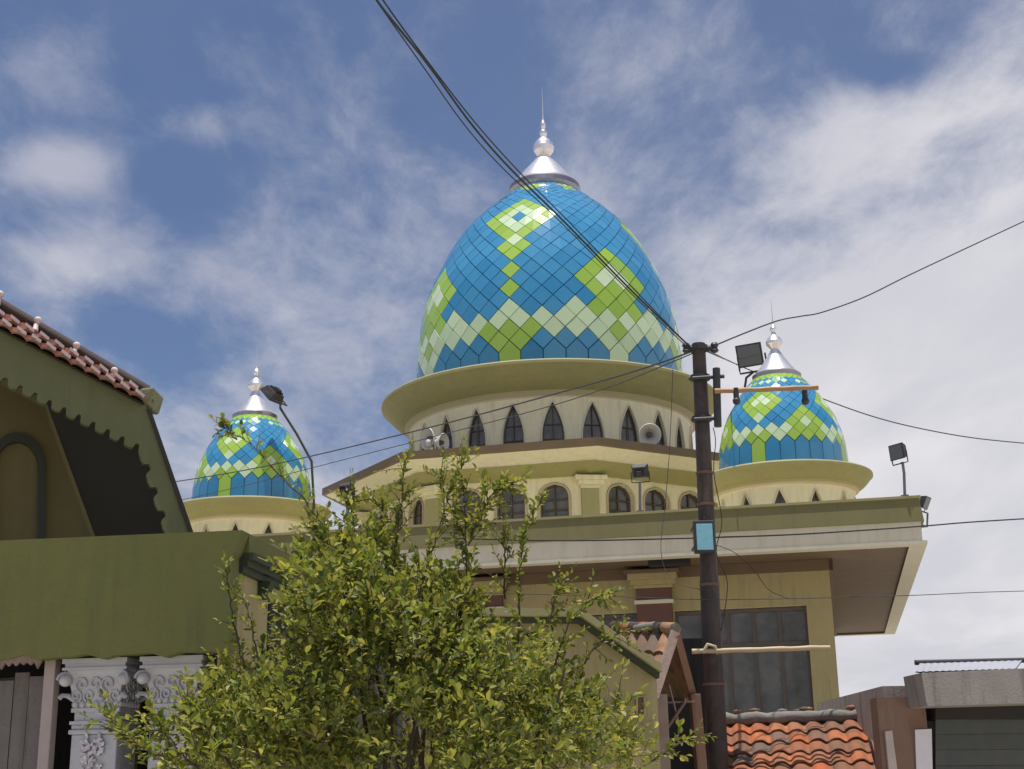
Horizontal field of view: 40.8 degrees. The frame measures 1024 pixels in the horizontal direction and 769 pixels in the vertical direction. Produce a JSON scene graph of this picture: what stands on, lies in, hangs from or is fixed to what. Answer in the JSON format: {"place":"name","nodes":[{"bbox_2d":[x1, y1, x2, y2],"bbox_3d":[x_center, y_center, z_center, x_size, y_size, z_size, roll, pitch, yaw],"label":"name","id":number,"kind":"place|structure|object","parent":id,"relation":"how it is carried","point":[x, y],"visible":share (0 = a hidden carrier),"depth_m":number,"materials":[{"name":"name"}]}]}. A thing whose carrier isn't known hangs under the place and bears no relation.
{"place":"outdoors","nodes":[
{"label":"outdoors","id":0,"kind":"place"},
{"bbox_2d":[0,291,192,539],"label":"gabled house","id":1,"kind":"structure","parent":0,"point":[82,452],"depth_m":12.30,"materials":[{"name":"green paint"}]},
{"bbox_2d":[0,0,1023,696],"label":"sky","id":2,"kind":"structure","parent":0,"point":[187,187],"materials":[{"name":"blue"}]},
{"bbox_2d":[402,608,661,768],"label":"annex house","id":3,"kind":"structure","parent":0,"point":[643,668],"depth_m":11.61,"materials":[{"name":"beige paint"}]},
{"bbox_2d":[183,94,927,768],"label":"mosque","id":4,"kind":"structure","parent":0,"point":[529,298],"depth_m":31.55,"materials":[{"name":"beige paint"}]},
{"bbox_2d":[260,385,314,527],"bbox_3d":[-5.029,1.949,30.887,1.340,4.048,0.609,-4,-16,11],"label":"street lamp","id":5,"kind":"object","parent":4,"relation":"on","point":[272,393],"visible":0.88,"depth_m":31.28,"materials":[{"name":"black metal"}]},
{"bbox_2d":[339,482,354,528],"bbox_3d":[-3.444,2.512,28.522,0.384,0.988,0.231,-11,-19,31],"label":"floodlight","id":6,"kind":"object","parent":4,"relation":"on","point":[342,487],"visible":0.48,"depth_m":28.53,"materials":[{"name":"grey metal"}]},
{"bbox_2d":[347,655,402,768],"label":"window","id":7,"kind":"structure","parent":4,"relation":"in","point":[375,688],"depth_m":29.16,"materials":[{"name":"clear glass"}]},
{"bbox_2d":[421,428,438,449],"bbox_3d":[-1.864,1.336,33.281,0.498,0.540,0.541,11,-20,-37],"label":"horn loudspeaker","id":8,"kind":"object","parent":4,"relation":"attached to","point":[427,433],"visible":0.64,"depth_m":33.27,"materials":[{"name":"grey"}]},
{"bbox_2d":[426,433,448,448],"bbox_3d":[-1.818,1.420,33.021,0.508,0.455,0.458,-10,-19,30],"label":"horn loudspeaker","id":9,"kind":"object","parent":4,"relation":"attached to","point":[440,441],"visible":0.84,"depth_m":33.03,"materials":[{"name":"grey"}]},
{"bbox_2d":[592,613,636,625],"bbox_3d":[1.354,6.686,28.190,2.650,3.880,0.060,-5,-16,12],"label":"window","id":10,"kind":"structure","parent":4,"relation":"in","point":[607,619],"depth_m":28.52,"materials":[{"name":"black glass"}]},
{"bbox_2d":[630,464,649,511],"bbox_3d":[2.537,2.045,27.229,0.384,0.972,0.235,-5,-17,15],"label":"floodlight","id":11,"kind":"object","parent":4,"relation":"on","point":[640,471],"visible":1,"depth_m":27.26,"materials":[{"name":"grey metal"}]},
{"bbox_2d":[639,423,660,443],"bbox_3d":[3.228,1.228,32.424,0.530,0.518,0.543,-1,-16,0],"label":"horn loudspeaker","id":12,"kind":"object","parent":4,"relation":"attached to","point":[649,433],"visible":0.94,"depth_m":32.29,"materials":[{"name":"grey metal"}]},
{"bbox_2d":[675,606,813,714],"bbox_3d":[4.665,6.421,27.466,2.650,3.880,0.060,-5,-16,12],"label":"window","id":13,"kind":"structure","parent":4,"relation":"in","point":[769,682],"depth_m":27.65,"materials":[{"name":"black glass"}]},
{"bbox_2d":[735,342,766,386],"bbox_3d":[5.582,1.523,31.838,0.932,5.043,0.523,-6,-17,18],"label":"floodlight","id":14,"kind":"object","parent":4,"relation":"on","point":[749,355],"visible":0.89,"depth_m":32.32,"materials":[{"name":"black metal"}]},
{"bbox_2d":[888,442,908,495],"bbox_3d":[7.403,1.639,26.190,0.226,1.017,0.407,9,-19,-30],"label":"floodlight","id":15,"kind":"object","parent":4,"relation":"on","point":[897,451],"visible":1,"depth_m":26.17,"materials":[{"name":"grey metal"}]},
{"bbox_2d":[920,496,930,527],"bbox_3d":[8.003,2.486,26.810,0.283,0.610,0.339,-12,-19,33],"label":"floodlight","id":16,"kind":"object","parent":4,"relation":"attached to","point":[925,502],"visible":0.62,"depth_m":26.75,"materials":[{"name":"grey metal"}]},
{"label":"ground","id":17,"kind":"structure","parent":0,"visible":0},
{"bbox_2d":[0,530,337,768],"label":"green porch","id":18,"kind":"object","parent":17,"relation":"on","point":[125,621],"visible":0.73,"depth_m":8.71,"materials":[{"name":"green painted concrete"},{"name":"white plaster"}]},
{"bbox_2d":[76,412,717,768],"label":"leafy tree","id":19,"kind":"object","parent":17,"relation":"on","point":[293,725],"visible":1,"depth_m":6.75,"materials":[{"name":"green plant"}]},
{"bbox_2d":[608,621,706,768],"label":"tiled shed","id":20,"kind":"structure","parent":17,"relation":"on","point":[680,680],"depth_m":13.15,"materials":[{"name":"tile"}]},
{"bbox_2d":[682,342,728,768],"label":"utility pole","id":21,"kind":"object","parent":17,"relation":"on","point":[714,682],"visible":0.96,"depth_m":13.93,"materials":[{"name":"brown metal"}]},
{"bbox_2d":[176,351,692,481],"bbox_3d":[-3.154,1.084,22.633,1.098,1.855,19.088,10,-19,-34],"label":"power cable","id":22,"kind":"object","parent":21,"relation":"attached to","point":[683,354],"visible":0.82,"depth_m":19.77,"materials":[{"name":"grey plastic"}]},
{"bbox_2d":[182,353,692,499],"bbox_3d":[-3.140,1.346,22.567,1.067,1.341,19.043,10,-19,-34],"label":"power cable","id":23,"kind":"object","parent":21,"relation":"attached to","point":[468,427],"visible":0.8,"depth_m":19.61,"materials":[{"name":"grey plastic"}]},
{"bbox_2d":[376,0,689,349],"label":"power cable","id":24,"kind":"object","parent":21,"relation":"attached to","point":[510,175],"visible":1,"depth_m":11.88,"materials":[{"name":"black plastic"}]},
{"bbox_2d":[376,0,691,347],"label":"power cable","id":25,"kind":"object","parent":21,"relation":"attached to","point":[510,168],"visible":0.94,"depth_m":12.00,"materials":[{"name":"black plastic"}]},
{"bbox_2d":[382,0,691,349],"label":"power cable","id":26,"kind":"object","parent":21,"relation":"attached to","point":[389,9],"visible":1,"depth_m":11.60,"materials":[{"name":"black plastic"}]},
{"bbox_2d":[661,372,701,589],"bbox_3d":[1.707,0.951,14.432,0.258,2.475,0.559,3,-16,-13],"label":"power cable","id":27,"kind":"object","parent":21,"relation":"attached to","point":[666,488],"visible":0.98,"depth_m":14.66,"materials":[{"name":"grey plastic"}]},
{"bbox_2d":[690,520,715,553],"bbox_3d":[1.942,1.561,13.990,0.220,0.330,0.248,-1,-16,0],"label":"meter box","id":28,"kind":"object","parent":21,"relation":"attached to","point":[703,531],"visible":1,"depth_m":13.88,"materials":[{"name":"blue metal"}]},
{"bbox_2d":[716,545,788,598],"bbox_3d":[2.551,1.899,14.080,1.071,0.488,0.273,11,-20,-36],"label":"power cable","id":29,"kind":"object","parent":28,"relation":"attached to","point":[755,572],"visible":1,"depth_m":13.89,"materials":[{"name":"black plastic"}]},
{"bbox_2d":[713,427,727,630],"bbox_3d":[2.116,1.456,14.060,0.109,2.091,0.072,-1,-16,0],"label":"power cable","id":30,"kind":"object","parent":21,"relation":"attached to","point":[721,528],"visible":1,"depth_m":14.02,"materials":[{"name":"black plastic"}]},
{"bbox_2d":[441,518,1023,540],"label":"power cable","id":31,"kind":"object","parent":21,"relation":"attached to","point":[755,535],"visible":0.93,"depth_m":14.84,"materials":[{"name":"black plastic"}]},
{"bbox_2d":[480,591,1020,599],"bbox_3d":[2.874,2.284,15.118,6.685,0.459,2.658,-1,-16,0],"label":"power cable","id":32,"kind":"object","parent":21,"relation":"attached to","point":[766,599],"visible":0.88,"depth_m":14.80,"materials":[{"name":"grey plastic"}]},
{"bbox_2d":[692,643,829,653],"bbox_3d":[2.458,2.603,13.622,1.360,0.114,0.076,-1,-16,1],"label":"bamboo arm","id":33,"kind":"object","parent":21,"relation":"attached to","point":[714,650],"visible":1,"depth_m":13.60},
{"bbox_2d":[714,385,818,404],"bbox_3d":[2.643,0.120,14.302,1.067,0.208,0.108,-2,-16,2],"label":"bamboo arm","id":34,"kind":"object","parent":21,"relation":"attached to","point":[735,391],"visible":1,"depth_m":14.29},
{"bbox_2d":[707,221,1023,348],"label":"power cable","id":35,"kind":"object","parent":21,"relation":"attached to","point":[866,295],"visible":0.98,"depth_m":17.99,"materials":[{"name":"black plastic"}]},
{"bbox_2d":[707,350,1023,443],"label":"power cable","id":36,"kind":"object","parent":21,"relation":"attached to","point":[710,352],"visible":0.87,"depth_m":34.15,"materials":[{"name":"grey plastic"}]},
{"bbox_2d":[726,705,875,768],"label":"tiled house","id":37,"kind":"structure","parent":17,"relation":"on","point":[804,737],"depth_m":13.89,"materials":[{"name":"tile"}]},
{"bbox_2d":[817,658,1023,768],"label":"concrete shop","id":38,"kind":"structure","parent":17,"relation":"on","point":[953,714],"depth_m":12.83,"materials":[{"name":"concrete"}]}
]}

